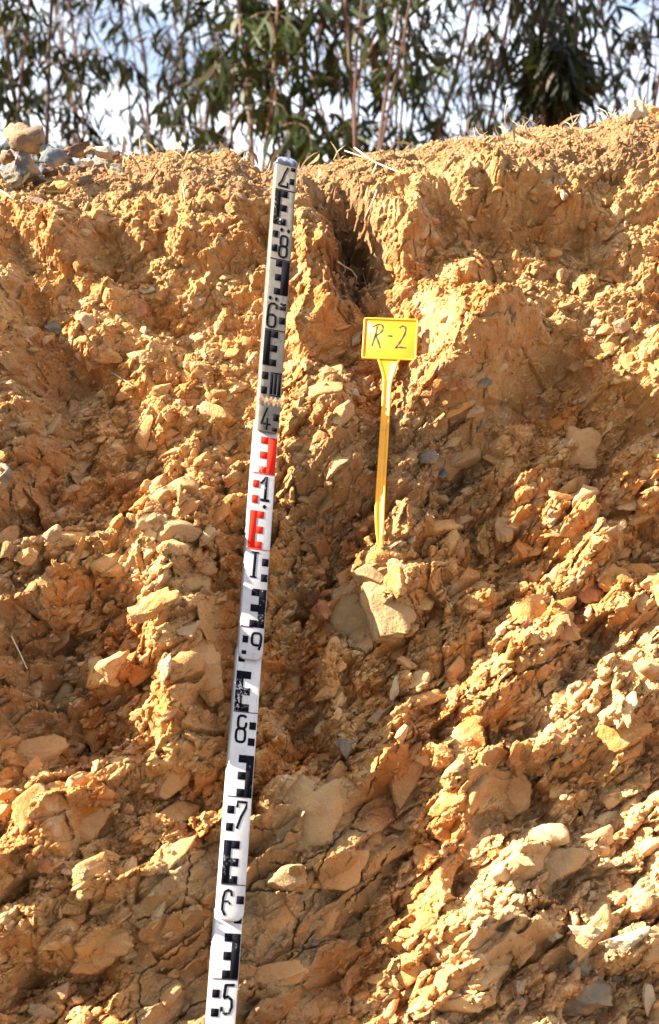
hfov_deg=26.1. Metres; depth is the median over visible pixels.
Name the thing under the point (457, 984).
rock fragment
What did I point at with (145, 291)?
rock
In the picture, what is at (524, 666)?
rock fragment
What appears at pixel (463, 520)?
rock fragment
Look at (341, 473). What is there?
rock fragment
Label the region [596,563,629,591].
rock
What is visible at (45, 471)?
rock fragment
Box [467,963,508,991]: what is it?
rock fragment
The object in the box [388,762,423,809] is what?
rock
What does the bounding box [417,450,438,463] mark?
rock
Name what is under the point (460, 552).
rock fragment
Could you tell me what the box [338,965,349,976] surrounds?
rock fragment
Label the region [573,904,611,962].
rock fragment
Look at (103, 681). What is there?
rock fragment
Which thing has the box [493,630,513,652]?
rock fragment
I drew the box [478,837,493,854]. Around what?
rock fragment
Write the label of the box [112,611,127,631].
rock fragment
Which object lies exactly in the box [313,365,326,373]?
rock fragment
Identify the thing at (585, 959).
rock fragment
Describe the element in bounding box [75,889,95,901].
rock fragment
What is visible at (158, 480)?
rock fragment
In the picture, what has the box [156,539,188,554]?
rock fragment
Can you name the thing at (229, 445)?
rock fragment
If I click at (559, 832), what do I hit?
rock fragment
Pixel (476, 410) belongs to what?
rock
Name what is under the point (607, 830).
rock fragment
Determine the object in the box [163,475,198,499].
rock fragment
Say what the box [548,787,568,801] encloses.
rock fragment
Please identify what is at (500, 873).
rock fragment
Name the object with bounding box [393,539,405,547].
rock
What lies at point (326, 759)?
rock
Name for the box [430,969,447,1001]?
rock fragment
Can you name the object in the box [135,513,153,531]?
rock fragment
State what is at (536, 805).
rock fragment
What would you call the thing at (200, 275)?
rock
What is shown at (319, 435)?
rock fragment
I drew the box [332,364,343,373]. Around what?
rock fragment
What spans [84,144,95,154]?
stone
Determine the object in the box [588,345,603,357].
rock fragment
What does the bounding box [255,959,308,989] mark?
rock
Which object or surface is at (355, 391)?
stone
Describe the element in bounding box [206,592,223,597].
rock fragment
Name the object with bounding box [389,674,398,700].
rock
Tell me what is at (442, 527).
rock fragment
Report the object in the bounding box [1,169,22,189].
rock
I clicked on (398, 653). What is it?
rock fragment
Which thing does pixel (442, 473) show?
stone
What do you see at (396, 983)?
rock fragment
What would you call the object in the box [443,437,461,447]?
rock fragment
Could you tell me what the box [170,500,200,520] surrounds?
rock fragment
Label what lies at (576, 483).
rock fragment
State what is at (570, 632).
rock
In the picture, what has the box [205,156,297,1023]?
levelling staff
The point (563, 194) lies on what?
stone
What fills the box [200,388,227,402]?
rock fragment
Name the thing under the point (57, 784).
rock fragment
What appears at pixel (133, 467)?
rock fragment
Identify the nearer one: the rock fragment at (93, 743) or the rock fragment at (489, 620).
the rock fragment at (93, 743)
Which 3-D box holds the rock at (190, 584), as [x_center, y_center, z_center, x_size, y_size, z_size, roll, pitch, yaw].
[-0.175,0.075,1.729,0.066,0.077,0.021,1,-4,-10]
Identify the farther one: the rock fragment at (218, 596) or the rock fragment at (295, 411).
the rock fragment at (295, 411)
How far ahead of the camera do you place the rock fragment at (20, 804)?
1.60 m
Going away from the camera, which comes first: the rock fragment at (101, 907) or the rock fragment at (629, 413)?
the rock fragment at (101, 907)
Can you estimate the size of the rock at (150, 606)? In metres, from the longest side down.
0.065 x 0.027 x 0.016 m
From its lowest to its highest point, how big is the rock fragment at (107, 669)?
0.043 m
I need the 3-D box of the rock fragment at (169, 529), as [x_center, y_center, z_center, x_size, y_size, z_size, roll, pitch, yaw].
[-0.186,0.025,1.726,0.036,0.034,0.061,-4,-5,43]
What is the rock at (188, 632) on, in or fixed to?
on the hillside
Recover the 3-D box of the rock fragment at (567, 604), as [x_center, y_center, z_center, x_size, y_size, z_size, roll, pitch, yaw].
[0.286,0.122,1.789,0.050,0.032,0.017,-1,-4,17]
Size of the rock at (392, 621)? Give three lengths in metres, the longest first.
0.085 x 0.067 x 0.034 m
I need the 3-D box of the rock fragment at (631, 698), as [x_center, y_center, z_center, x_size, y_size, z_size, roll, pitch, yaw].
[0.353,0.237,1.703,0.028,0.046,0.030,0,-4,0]
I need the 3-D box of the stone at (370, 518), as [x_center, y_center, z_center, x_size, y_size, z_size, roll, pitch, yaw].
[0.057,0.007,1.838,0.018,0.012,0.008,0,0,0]
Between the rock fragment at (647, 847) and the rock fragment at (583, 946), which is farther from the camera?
the rock fragment at (647, 847)
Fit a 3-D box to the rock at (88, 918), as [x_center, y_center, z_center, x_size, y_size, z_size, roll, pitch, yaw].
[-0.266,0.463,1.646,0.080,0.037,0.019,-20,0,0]
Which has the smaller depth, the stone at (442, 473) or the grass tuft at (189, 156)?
the stone at (442, 473)
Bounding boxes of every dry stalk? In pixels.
[10,635,27,668]
[354,147,400,172]
[364,190,377,219]
[504,99,507,127]
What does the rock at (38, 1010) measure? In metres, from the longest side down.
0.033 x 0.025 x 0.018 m
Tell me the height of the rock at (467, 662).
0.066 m
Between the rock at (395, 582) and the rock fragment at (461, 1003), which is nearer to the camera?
the rock fragment at (461, 1003)
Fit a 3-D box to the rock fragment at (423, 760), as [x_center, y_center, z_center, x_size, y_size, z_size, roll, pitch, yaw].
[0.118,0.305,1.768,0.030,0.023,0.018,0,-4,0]
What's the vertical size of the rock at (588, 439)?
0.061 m
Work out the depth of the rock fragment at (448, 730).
1.80 m
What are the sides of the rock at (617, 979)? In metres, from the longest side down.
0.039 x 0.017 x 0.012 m
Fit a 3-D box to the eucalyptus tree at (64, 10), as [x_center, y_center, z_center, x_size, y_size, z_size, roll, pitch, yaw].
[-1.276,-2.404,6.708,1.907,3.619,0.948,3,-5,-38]
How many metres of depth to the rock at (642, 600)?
1.79 m
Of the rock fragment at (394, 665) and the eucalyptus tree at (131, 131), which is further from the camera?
the eucalyptus tree at (131, 131)
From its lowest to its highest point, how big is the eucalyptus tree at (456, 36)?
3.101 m
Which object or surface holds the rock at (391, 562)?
on the hillside
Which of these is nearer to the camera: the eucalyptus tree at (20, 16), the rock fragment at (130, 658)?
the rock fragment at (130, 658)
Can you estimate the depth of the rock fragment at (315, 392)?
1.81 m
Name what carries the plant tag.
on the hillside
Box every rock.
[0,149,40,183]
[0,150,14,164]
[0,463,11,489]
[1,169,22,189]
[3,122,44,154]
[14,547,38,565]
[16,734,69,764]
[24,195,44,206]
[27,1003,55,1019]
[32,176,52,185]
[37,856,53,873]
[38,144,71,167]
[42,167,57,177]
[42,524,61,544]
[44,322,61,335]
[51,175,76,192]
[52,507,65,523]
[56,163,69,175]
[63,140,90,157]
[70,164,86,173]
[70,929,134,974]
[74,312,96,329]
[78,175,92,183]
[79,808,111,845]
[81,158,95,168]
[82,343,122,363]
[85,905,110,922]
[92,145,116,159]
[92,157,113,168]
[100,849,119,864]
[109,163,123,174]
[117,636,136,653]
[128,299,148,316]
[129,587,180,623]
[138,287,155,293]
[139,831,156,846]
[147,771,191,799]
[159,654,171,681]
[162,742,176,753]
[174,547,210,593]
[175,621,200,640]
[184,296,205,308]
[189,638,223,707]
[195,272,203,279]
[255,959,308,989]
[256,774,315,812]
[259,891,294,932]
[266,864,306,890]
[271,779,344,851]
[310,850,369,890]
[311,898,345,940]
[312,599,331,620]
[320,753,333,761]
[325,578,366,638]
[333,567,348,585]
[334,738,356,758]
[351,332,361,346]
[352,564,384,584]
[360,581,416,643]
[367,701,394,722]
[381,542,398,549]
[385,564,406,598]
[387,558,420,590]
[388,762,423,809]
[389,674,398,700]
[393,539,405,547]
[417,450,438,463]
[417,619,443,679]
[428,792,454,817]
[441,715,485,748]
[444,658,470,682]
[445,398,476,417]
[456,377,474,390]
[466,405,484,418]
[476,376,492,387]
[477,523,489,556]
[487,845,505,860]
[495,515,513,542]
[497,915,518,931]
[503,774,532,820]
[510,592,546,621]
[512,539,527,558]
[524,568,543,582]
[543,847,590,885]
[548,931,562,942]
[553,613,580,640]
[562,979,612,1015]
[565,426,601,469]
[568,925,604,939]
[569,958,592,975]
[573,582,605,604]
[574,648,588,667]
[590,640,600,654]
[595,323,614,335]
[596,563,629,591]
[597,718,652,752]
[598,926,650,954]
[606,270,623,283]
[611,975,624,983]
[612,318,630,334]
[624,98,648,123]
[636,593,650,614]
[642,983,655,1017]
[645,104,658,114]
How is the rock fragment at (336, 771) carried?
on the hillside
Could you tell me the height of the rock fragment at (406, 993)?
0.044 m
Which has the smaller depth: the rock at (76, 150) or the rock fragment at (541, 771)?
the rock fragment at (541, 771)
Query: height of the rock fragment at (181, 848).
0.045 m
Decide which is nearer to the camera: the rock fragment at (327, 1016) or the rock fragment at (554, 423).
the rock fragment at (327, 1016)
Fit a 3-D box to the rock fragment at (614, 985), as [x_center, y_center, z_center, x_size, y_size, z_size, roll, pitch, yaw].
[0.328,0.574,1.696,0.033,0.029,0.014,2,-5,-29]
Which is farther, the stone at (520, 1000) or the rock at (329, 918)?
the rock at (329, 918)
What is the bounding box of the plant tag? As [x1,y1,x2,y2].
[362,317,418,548]
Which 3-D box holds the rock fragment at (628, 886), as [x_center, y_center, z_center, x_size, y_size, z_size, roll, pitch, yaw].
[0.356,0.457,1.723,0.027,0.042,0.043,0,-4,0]
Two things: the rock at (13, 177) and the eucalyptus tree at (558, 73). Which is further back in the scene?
the eucalyptus tree at (558, 73)
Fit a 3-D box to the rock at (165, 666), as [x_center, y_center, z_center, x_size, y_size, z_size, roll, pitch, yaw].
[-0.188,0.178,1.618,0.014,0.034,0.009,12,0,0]
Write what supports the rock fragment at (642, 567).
on the hillside
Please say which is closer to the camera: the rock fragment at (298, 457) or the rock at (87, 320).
the rock fragment at (298, 457)
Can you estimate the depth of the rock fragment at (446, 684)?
1.82 m
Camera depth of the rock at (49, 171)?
2.05 m
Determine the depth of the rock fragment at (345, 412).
1.79 m
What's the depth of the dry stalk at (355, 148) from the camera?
2.05 m
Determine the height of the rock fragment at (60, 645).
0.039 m
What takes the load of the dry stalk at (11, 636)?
on the hillside
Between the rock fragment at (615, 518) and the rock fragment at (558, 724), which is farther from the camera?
the rock fragment at (615, 518)
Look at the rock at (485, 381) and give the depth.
1.84 m
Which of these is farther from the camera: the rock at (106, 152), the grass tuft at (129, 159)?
the grass tuft at (129, 159)
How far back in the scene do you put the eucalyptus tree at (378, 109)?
5.14 m
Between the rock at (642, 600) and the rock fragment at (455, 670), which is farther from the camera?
the rock fragment at (455, 670)
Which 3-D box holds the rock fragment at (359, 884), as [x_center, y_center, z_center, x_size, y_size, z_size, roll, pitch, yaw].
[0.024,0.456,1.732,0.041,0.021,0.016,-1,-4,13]
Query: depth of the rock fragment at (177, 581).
1.71 m
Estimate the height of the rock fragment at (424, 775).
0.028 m
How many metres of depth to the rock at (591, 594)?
1.84 m
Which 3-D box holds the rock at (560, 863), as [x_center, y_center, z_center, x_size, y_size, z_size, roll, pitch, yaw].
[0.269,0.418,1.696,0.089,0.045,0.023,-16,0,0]
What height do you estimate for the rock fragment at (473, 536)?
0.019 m
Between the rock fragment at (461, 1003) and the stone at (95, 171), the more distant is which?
the stone at (95, 171)
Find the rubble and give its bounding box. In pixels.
[0,117,658,1023]
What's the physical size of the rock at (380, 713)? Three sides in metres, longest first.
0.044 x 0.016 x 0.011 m
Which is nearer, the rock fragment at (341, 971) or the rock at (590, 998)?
the rock at (590, 998)
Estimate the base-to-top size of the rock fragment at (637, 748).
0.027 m
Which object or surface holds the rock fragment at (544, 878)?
on the hillside
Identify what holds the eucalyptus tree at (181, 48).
on the hillside
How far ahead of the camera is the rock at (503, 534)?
1.88 m
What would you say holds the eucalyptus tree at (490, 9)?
on the hillside
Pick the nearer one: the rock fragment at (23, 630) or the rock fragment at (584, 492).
the rock fragment at (23, 630)
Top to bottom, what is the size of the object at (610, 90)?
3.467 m
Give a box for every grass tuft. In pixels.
[120,150,142,163]
[176,148,198,159]
[231,149,246,162]
[473,127,493,143]
[513,121,526,134]
[563,115,578,129]
[597,107,617,118]
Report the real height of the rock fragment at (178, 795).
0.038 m
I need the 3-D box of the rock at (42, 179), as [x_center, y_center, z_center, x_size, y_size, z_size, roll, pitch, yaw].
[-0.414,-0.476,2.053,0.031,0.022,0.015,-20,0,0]
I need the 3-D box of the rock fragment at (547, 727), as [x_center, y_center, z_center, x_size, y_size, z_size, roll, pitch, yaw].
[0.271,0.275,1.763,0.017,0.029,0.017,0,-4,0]
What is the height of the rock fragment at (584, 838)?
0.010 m
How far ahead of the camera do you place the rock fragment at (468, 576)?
1.85 m
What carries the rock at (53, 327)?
on the hillside
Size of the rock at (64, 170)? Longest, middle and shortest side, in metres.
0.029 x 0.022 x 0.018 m
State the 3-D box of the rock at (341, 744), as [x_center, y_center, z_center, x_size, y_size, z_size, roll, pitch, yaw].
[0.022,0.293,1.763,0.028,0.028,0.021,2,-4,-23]
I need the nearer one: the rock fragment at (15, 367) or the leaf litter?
the rock fragment at (15, 367)
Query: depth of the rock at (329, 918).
1.72 m
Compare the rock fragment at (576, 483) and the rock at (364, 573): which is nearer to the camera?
the rock at (364, 573)
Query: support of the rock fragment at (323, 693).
on the hillside
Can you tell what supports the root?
on the hillside
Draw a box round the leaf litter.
[22,95,658,204]
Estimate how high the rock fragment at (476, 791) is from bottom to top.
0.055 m
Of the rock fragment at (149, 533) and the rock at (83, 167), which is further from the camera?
the rock at (83, 167)
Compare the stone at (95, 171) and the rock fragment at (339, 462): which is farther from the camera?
the stone at (95, 171)
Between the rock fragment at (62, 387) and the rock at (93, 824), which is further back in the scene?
the rock fragment at (62, 387)
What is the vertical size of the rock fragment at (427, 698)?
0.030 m
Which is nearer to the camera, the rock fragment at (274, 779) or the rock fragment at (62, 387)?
the rock fragment at (274, 779)
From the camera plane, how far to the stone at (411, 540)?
1.81 m
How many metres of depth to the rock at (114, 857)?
1.64 m
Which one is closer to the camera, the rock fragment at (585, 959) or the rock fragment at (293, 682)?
the rock fragment at (585, 959)
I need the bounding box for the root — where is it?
[337,261,356,286]
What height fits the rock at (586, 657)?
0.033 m
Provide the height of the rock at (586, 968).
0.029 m
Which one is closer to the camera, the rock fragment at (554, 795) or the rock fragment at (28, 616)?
the rock fragment at (28, 616)
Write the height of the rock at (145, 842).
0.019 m
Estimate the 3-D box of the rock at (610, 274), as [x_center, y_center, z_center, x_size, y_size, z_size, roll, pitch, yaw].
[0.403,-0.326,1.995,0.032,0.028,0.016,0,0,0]
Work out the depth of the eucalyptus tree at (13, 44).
5.52 m
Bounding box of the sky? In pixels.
[0,0,658,171]
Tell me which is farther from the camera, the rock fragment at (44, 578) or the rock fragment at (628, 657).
the rock fragment at (628, 657)
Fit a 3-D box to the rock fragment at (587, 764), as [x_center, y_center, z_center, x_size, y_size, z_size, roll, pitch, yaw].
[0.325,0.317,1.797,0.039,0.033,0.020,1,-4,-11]
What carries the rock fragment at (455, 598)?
on the hillside
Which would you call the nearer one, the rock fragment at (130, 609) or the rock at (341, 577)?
the rock fragment at (130, 609)
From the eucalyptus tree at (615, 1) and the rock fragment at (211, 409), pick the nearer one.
the rock fragment at (211, 409)
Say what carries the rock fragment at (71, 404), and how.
on the hillside
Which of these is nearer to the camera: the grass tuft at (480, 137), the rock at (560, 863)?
the rock at (560, 863)
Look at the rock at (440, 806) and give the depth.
1.73 m
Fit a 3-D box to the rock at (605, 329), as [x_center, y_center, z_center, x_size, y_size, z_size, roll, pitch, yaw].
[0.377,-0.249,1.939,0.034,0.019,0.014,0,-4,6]
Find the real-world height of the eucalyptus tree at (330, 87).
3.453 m
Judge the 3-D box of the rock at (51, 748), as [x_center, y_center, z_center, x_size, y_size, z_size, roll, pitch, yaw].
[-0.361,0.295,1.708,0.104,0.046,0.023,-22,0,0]
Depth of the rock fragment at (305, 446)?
1.82 m
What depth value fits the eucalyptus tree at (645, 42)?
5.25 m
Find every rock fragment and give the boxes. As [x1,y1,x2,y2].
[2,351,24,375]
[8,627,30,635]
[11,783,46,835]
[12,612,31,629]
[34,571,58,584]
[37,465,51,484]
[38,918,79,950]
[42,531,86,551]
[46,415,61,434]
[46,781,65,789]
[47,980,69,1000]
[52,629,70,655]
[53,682,74,705]
[58,375,66,394]
[61,488,74,501]
[63,614,82,623]
[63,666,79,680]
[65,613,80,632]
[65,772,84,787]
[66,399,81,412]
[72,852,107,886]
[72,936,96,959]
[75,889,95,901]
[76,394,100,417]
[76,460,93,473]
[76,618,101,636]
[83,721,105,754]
[86,656,131,689]
[89,898,114,914]
[90,551,123,572]
[95,650,129,684]
[99,677,120,686]
[100,561,126,576]
[107,960,120,980]
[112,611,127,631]
[117,651,136,676]
[118,546,131,563]
[120,948,137,960]
[127,605,135,613]
[127,660,152,686]
[130,456,150,470]
[134,413,152,451]
[134,831,158,843]
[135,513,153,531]
[139,479,151,492]
[142,528,156,551]
[147,474,166,492]
[149,486,168,507]
[150,901,166,929]
[151,383,171,397]
[152,428,180,439]
[153,696,174,714]
[155,519,202,544]
[155,833,197,875]
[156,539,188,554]
[158,799,200,822]
[159,754,177,770]
[160,758,174,766]
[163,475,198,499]
[166,577,183,587]
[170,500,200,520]
[170,651,205,682]
[173,791,187,803]
[188,364,211,379]
[189,546,202,563]
[192,363,215,375]
[197,401,232,425]
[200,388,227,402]
[204,686,223,703]
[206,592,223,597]
[213,500,229,528]
[216,524,228,532]
[223,440,236,450]
[263,774,283,795]
[282,675,300,692]
[290,452,307,465]
[291,407,309,416]
[298,439,311,452]
[299,536,316,552]
[308,381,342,402]
[310,430,328,444]
[310,678,339,702]
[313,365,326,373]
[317,1002,339,1023]
[318,497,333,514]
[324,761,346,782]
[326,441,355,480]
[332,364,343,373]
[333,400,354,426]
[333,451,356,480]
[337,879,364,895]
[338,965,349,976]
[364,973,393,987]
[384,661,397,678]
[385,998,399,1018]
[388,646,406,660]
[391,975,404,990]
[394,962,427,988]
[397,669,429,696]
[398,623,419,639]
[400,983,414,1005]
[404,689,446,708]
[406,925,417,950]
[409,869,434,886]
[413,841,439,868]
[414,597,433,610]
[414,753,429,765]
[415,910,440,934]
[420,770,438,777]
[429,827,450,843]
[430,519,463,536]
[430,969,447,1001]
[431,376,446,396]
[433,993,483,1012]
[436,725,455,736]
[437,973,471,999]
[439,392,451,406]
[439,461,459,482]
[440,581,489,607]
[440,679,458,691]
[441,567,479,607]
[441,755,471,779]
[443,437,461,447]
[443,532,464,559]
[445,655,465,683]
[448,1011,458,1023]
[449,444,480,470]
[455,514,474,524]
[457,666,466,679]
[466,774,490,815]
[467,533,476,541]
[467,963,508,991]
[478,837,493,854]
[481,453,497,464]
[481,610,496,624]
[483,569,500,581]
[490,653,506,676]
[491,860,510,881]
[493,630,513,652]
[497,455,513,490]
[500,509,515,517]
[500,908,523,923]
[516,653,531,673]
[516,945,535,968]
[525,823,569,845]
[532,800,541,811]
[532,830,559,845]
[534,716,568,754]
[536,759,552,776]
[538,870,548,882]
[540,522,562,537]
[540,565,567,585]
[540,596,576,620]
[543,722,553,733]
[547,415,565,435]
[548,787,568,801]
[550,610,569,622]
[551,689,566,704]
[556,475,588,494]
[558,750,578,764]
[559,390,570,404]
[565,924,595,954]
[571,483,598,510]
[572,824,613,844]
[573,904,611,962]
[575,759,590,776]
[576,834,594,841]
[579,844,610,869]
[582,950,592,964]
[586,698,600,712]
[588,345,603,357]
[589,675,612,691]
[594,810,618,825]
[602,792,623,809]
[606,516,620,521]
[610,980,616,994]
[613,691,637,728]
[615,694,631,728]
[615,873,632,891]
[617,796,637,815]
[618,653,638,670]
[620,662,646,692]
[621,352,633,369]
[621,409,634,424]
[621,740,643,761]
[623,563,657,573]
[624,818,642,830]
[626,514,654,526]
[631,713,637,720]
[636,836,658,856]
[638,462,654,479]
[640,789,647,797]
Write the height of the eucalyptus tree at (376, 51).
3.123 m
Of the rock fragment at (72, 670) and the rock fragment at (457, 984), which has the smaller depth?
the rock fragment at (457, 984)
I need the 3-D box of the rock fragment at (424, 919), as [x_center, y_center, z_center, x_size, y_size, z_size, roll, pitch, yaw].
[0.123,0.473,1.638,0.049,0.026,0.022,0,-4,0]
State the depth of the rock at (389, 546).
1.80 m
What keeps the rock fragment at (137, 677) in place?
on the hillside
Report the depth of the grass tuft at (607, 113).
2.18 m
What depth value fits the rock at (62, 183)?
1.99 m
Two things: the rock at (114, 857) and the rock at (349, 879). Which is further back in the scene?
the rock at (349, 879)
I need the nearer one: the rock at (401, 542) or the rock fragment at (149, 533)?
the rock fragment at (149, 533)
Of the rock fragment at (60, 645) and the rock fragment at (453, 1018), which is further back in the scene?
the rock fragment at (60, 645)
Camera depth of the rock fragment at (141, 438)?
1.86 m
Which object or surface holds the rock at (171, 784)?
on the hillside
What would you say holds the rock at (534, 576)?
on the hillside
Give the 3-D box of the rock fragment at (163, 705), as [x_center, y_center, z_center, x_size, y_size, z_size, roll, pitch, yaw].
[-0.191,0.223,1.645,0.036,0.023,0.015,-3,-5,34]
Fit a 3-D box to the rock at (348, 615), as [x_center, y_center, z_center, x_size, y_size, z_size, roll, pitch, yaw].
[0.029,0.125,1.861,0.063,0.095,0.035,6,0,0]
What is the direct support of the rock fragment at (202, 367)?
on the hillside
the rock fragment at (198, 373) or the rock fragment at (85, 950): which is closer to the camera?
the rock fragment at (85, 950)
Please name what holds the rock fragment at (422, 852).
on the hillside
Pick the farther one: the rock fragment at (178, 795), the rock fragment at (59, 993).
the rock fragment at (178, 795)
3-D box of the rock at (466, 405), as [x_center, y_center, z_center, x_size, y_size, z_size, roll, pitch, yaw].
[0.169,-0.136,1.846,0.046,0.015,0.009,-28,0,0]
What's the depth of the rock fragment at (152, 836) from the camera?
1.66 m
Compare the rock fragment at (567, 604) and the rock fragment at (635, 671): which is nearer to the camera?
the rock fragment at (635, 671)
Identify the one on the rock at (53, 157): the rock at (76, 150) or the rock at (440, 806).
the rock at (76, 150)
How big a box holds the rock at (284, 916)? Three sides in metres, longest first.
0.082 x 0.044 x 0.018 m
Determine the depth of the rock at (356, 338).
1.93 m
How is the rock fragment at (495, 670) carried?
on the hillside
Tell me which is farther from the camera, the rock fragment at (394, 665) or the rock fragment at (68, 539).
the rock fragment at (394, 665)
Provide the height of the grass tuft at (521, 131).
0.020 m
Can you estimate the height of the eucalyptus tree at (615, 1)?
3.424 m
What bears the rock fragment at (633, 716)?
on the hillside
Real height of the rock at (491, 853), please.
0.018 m
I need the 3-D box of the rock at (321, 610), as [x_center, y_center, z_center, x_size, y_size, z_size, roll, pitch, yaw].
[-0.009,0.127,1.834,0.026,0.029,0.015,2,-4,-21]
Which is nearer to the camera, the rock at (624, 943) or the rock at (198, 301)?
the rock at (624, 943)
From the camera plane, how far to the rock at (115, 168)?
2.03 m
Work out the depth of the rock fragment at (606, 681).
1.75 m
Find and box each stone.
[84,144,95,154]
[89,167,101,174]
[112,150,120,159]
[351,388,358,394]
[364,535,372,545]
[367,515,374,521]
[400,524,411,535]
[408,536,415,544]
[438,469,448,478]
[513,996,524,1005]
[516,980,524,994]
[558,189,567,200]
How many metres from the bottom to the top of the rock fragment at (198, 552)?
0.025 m
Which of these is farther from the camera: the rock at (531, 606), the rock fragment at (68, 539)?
the rock at (531, 606)
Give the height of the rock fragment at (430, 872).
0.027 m
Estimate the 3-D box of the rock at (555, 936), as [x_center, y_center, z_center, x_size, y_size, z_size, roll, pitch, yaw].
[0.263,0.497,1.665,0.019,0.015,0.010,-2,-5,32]
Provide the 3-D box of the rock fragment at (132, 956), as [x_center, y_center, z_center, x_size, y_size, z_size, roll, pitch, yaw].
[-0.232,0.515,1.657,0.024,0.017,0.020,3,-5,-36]
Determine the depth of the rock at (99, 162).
2.09 m
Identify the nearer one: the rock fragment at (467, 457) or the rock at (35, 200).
the rock fragment at (467, 457)
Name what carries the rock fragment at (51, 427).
on the hillside
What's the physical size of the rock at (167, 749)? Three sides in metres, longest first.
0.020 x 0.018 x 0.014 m
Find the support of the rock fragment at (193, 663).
on the hillside
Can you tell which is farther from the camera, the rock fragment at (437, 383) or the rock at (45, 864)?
the rock fragment at (437, 383)
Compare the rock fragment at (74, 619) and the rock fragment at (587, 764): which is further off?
the rock fragment at (587, 764)
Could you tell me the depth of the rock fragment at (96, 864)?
1.58 m
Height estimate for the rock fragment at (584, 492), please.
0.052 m
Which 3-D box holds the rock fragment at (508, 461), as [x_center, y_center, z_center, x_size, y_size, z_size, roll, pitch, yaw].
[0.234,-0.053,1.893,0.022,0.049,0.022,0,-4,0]
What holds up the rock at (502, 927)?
on the hillside
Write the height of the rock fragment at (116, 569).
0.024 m
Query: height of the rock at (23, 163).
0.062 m
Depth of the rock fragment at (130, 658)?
1.71 m
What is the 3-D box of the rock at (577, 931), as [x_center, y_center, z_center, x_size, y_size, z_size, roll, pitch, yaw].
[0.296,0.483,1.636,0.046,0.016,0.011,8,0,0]
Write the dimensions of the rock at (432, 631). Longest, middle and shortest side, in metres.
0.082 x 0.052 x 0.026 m
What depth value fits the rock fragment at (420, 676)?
1.80 m
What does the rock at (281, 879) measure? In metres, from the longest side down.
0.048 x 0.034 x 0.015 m
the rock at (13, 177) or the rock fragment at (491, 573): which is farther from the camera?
the rock at (13, 177)
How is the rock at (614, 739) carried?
on the hillside
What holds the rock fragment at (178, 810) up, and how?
on the hillside
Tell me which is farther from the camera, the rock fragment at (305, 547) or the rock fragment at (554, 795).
the rock fragment at (305, 547)
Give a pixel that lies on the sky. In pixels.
(628, 20)
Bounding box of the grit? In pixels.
[0,112,658,1023]
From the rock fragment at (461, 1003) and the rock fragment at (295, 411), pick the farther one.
the rock fragment at (295, 411)
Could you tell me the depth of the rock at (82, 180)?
2.01 m
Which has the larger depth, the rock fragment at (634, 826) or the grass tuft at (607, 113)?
the grass tuft at (607, 113)
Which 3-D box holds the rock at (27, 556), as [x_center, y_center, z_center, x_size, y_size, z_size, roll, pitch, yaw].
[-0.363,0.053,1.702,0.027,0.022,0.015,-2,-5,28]
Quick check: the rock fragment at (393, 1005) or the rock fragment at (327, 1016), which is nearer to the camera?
the rock fragment at (393, 1005)
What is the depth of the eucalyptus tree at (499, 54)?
6.23 m
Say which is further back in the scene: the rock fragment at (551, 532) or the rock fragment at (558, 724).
the rock fragment at (551, 532)
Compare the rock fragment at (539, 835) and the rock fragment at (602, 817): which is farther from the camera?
the rock fragment at (602, 817)
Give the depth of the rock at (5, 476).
1.72 m
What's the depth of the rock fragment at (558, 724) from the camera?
1.76 m
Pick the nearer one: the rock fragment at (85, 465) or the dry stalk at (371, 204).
the rock fragment at (85, 465)
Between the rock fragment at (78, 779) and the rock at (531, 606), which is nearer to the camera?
the rock fragment at (78, 779)
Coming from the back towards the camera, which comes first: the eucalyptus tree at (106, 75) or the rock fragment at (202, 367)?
the eucalyptus tree at (106, 75)
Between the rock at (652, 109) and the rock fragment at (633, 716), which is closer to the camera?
the rock fragment at (633, 716)
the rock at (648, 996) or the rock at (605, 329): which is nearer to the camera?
the rock at (648, 996)
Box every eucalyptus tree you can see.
[0,0,41,61]
[0,0,131,174]
[0,0,147,167]
[0,0,152,174]
[36,0,258,155]
[53,0,258,154]
[101,0,379,171]
[129,0,324,161]
[155,0,416,169]
[209,0,502,171]
[248,0,515,156]
[318,0,521,150]
[367,0,582,142]
[370,0,550,144]
[409,0,634,133]
[482,0,622,127]
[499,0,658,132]
[526,0,658,127]
[608,0,656,106]
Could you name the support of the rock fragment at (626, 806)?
on the hillside
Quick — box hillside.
[0,107,658,1023]
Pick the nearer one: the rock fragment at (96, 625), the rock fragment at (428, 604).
the rock fragment at (96, 625)
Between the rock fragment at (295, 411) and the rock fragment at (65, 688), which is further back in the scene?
the rock fragment at (295, 411)
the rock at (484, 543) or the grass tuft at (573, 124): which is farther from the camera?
the grass tuft at (573, 124)
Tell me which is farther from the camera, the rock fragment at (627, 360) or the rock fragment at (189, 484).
the rock fragment at (627, 360)
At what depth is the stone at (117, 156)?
2.06 m
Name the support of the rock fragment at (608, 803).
on the hillside
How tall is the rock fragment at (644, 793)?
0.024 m
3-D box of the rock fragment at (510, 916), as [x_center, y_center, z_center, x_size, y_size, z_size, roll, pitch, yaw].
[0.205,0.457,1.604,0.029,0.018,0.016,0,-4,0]
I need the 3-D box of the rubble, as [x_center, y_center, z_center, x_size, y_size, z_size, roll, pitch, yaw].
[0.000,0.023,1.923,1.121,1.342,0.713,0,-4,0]
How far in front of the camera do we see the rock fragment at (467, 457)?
1.89 m
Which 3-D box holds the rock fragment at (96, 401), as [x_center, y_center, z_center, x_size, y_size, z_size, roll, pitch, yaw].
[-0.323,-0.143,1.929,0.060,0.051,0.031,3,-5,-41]
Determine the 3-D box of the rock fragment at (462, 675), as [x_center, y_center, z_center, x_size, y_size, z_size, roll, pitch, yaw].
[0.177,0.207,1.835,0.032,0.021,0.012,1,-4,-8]
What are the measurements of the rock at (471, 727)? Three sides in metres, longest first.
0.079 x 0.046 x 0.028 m

